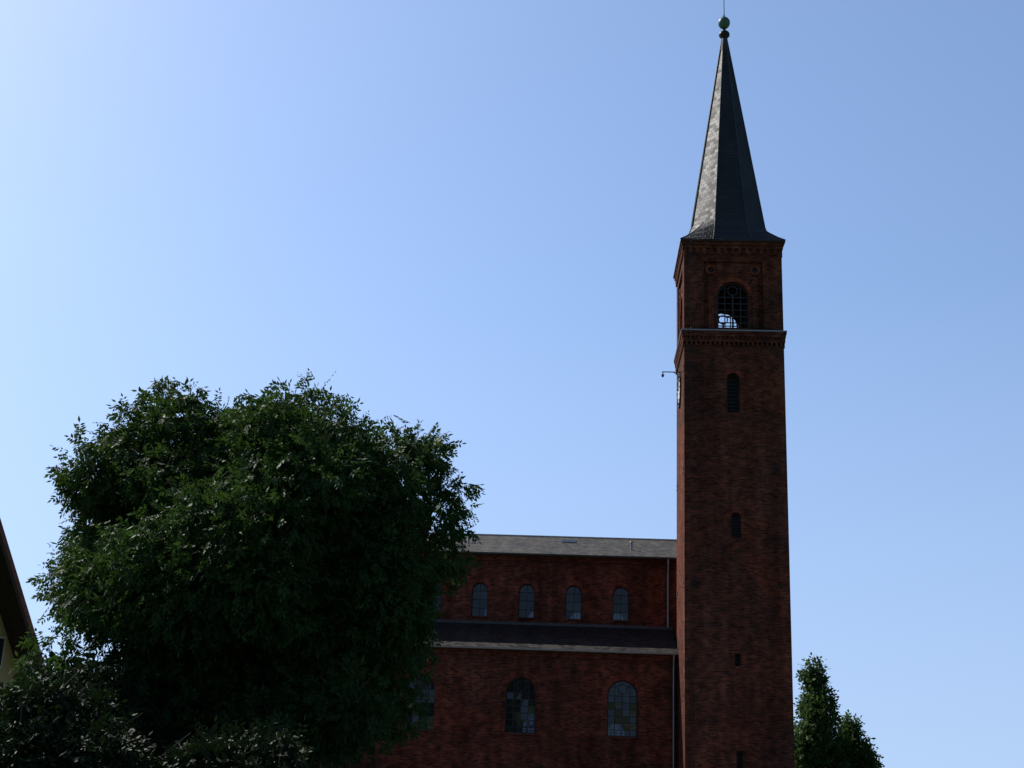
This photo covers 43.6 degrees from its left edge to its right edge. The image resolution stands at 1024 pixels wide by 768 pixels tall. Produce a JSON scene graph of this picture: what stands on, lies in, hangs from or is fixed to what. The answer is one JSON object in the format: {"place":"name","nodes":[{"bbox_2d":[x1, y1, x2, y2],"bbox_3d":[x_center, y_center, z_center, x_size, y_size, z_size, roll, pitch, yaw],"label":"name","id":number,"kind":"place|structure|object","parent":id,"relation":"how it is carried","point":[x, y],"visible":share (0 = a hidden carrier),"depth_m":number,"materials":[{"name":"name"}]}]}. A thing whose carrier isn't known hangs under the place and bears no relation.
{"place":"outdoors","nodes":[
{"label":"outdoors","id":0,"kind":"place"},
{"bbox_2d":[1,368,485,767],"bbox_3d":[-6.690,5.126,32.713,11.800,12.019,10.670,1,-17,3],"label":"tree","id":1,"kind":"object","parent":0,"point":[422,619],"depth_m":30.43,"materials":[{"name":"green plant"}]},
{"bbox_2d":[0,0,1023,767],"label":"sky","id":2,"kind":"structure","parent":0,"point":[474,215],"materials":[{"name":"blue"}]},
{"bbox_2d":[405,584,635,735],"bbox_3d":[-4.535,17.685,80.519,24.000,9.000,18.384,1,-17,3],"label":"window glass","id":3,"kind":"object","parent":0,"point":[620,728],"visible":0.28,"depth_m":70.82,"materials":[{"name":"glass"}]},
{"label":"ground","id":4,"kind":"structure","parent":0,"visible":0},
{"bbox_2d":[0,519,44,708],"bbox_3d":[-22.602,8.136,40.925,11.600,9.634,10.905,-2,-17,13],"label":"yellow house","id":5,"kind":"structure","parent":4,"relation":"on","point":[15,620],"depth_m":42.87,"materials":[{"name":"paint"}]},
{"bbox_2d":[0,661,190,767],"bbox_3d":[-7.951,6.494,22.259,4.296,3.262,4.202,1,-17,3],"label":"shrub","id":6,"kind":"object","parent":4,"relation":"on","point":[82,735],"depth_m":21.65,"materials":[{"name":"green plant"}]},
{"bbox_2d":[51,654,168,766],"bbox_3d":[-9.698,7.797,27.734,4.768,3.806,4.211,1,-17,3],"label":"shrub","id":7,"kind":"object","parent":4,"relation":"on","point":[102,674],"depth_m":27.62,"materials":[{"name":"green plant"}]},
{"bbox_2d":[157,711,331,767],"bbox_3d":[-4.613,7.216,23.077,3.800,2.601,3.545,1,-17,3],"label":"shrub","id":8,"kind":"object","parent":4,"relation":"on","point":[265,749],"depth_m":22.68,"materials":[{"name":"green plant"}]},
{"bbox_2d":[167,553,677,767],"bbox_3d":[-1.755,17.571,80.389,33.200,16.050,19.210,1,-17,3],"label":"church walls","id":9,"kind":"structure","parent":4,"relation":"on","point":[468,729],"depth_m":70.61,"materials":[{"name":"red brick"}]},
{"bbox_2d":[412,532,677,655],"bbox_3d":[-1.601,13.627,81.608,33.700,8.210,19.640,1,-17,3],"label":"church roofs","id":10,"kind":"structure","parent":9,"relation":"on","point":[563,636],"depth_m":74.94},
{"bbox_2d":[415,550,678,767],"bbox_3d":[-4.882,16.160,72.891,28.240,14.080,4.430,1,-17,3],"label":"gutters and pipes","id":11,"kind":"object","parent":9,"relation":"attached to","point":[569,650],"visible":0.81,"depth_m":70.93,"materials":[{"name":"metal"}]},
{"bbox_2d":[406,283,785,767],"bbox_3d":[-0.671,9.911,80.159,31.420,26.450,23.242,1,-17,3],"label":"window frames","id":12,"kind":"structure","parent":9,"relation":"attached to","point":[679,404],"depth_m":70.97,"materials":[{"name":"metal"}]},
{"bbox_2d":[793,652,859,767],"bbox_3d":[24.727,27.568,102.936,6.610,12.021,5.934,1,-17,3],"label":"poplar","id":13,"kind":"object","parent":4,"relation":"on","point":[818,733],"depth_m":102.00,"materials":[{"name":"green plant"}]},
{"bbox_2d":[834,709,884,767],"bbox_3d":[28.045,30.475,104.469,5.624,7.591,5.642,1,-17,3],"label":"poplar","id":14,"kind":"object","parent":4,"relation":"on","point":[864,753],"depth_m":103.60,"materials":[{"name":"green plant"}]},
{"label":"forecourt gravel","id":15,"kind":"object","parent":4,"relation":"on","visible":0},
{"bbox_2d":[674,241,794,767],"bbox_3d":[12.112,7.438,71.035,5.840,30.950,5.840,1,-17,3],"label":"tower","id":16,"kind":"structure","parent":15,"relation":"on","point":[741,604],"depth_m":68.44,"materials":[{"name":"brick"}]},
{"bbox_2d":[661,371,680,377],"bbox_3d":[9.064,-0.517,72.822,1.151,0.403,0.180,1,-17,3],"label":"tower lamp arm","id":17,"kind":"object","parent":16,"relation":"attached to","point":[662,374],"visible":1,"depth_m":72.84},
{"bbox_2d":[673,48,784,278],"bbox_3d":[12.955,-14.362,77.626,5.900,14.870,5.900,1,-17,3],"label":"spire","id":18,"kind":"structure","parent":16,"relation":"on","point":[731,225],"depth_m":75.42,"materials":[{"name":"stone"}]},
{"bbox_2d":[718,0,729,38],"bbox_3d":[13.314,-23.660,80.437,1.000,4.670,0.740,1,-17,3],"label":"spire finial","id":19,"kind":"object","parent":18,"relation":"on","point":[723,22],"visible":1,"depth_m":79.81,"materials":[{"name":"metal"}]},
{"bbox_2d":[675,38,785,692],"bbox_3d":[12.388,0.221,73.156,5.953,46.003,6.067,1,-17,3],"label":"spire leadwork","id":20,"kind":"object","parent":18,"relation":"attached to","point":[724,44],"visible":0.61,"depth_m":75.99,"materials":[{"name":"grey metal"}]}
]}

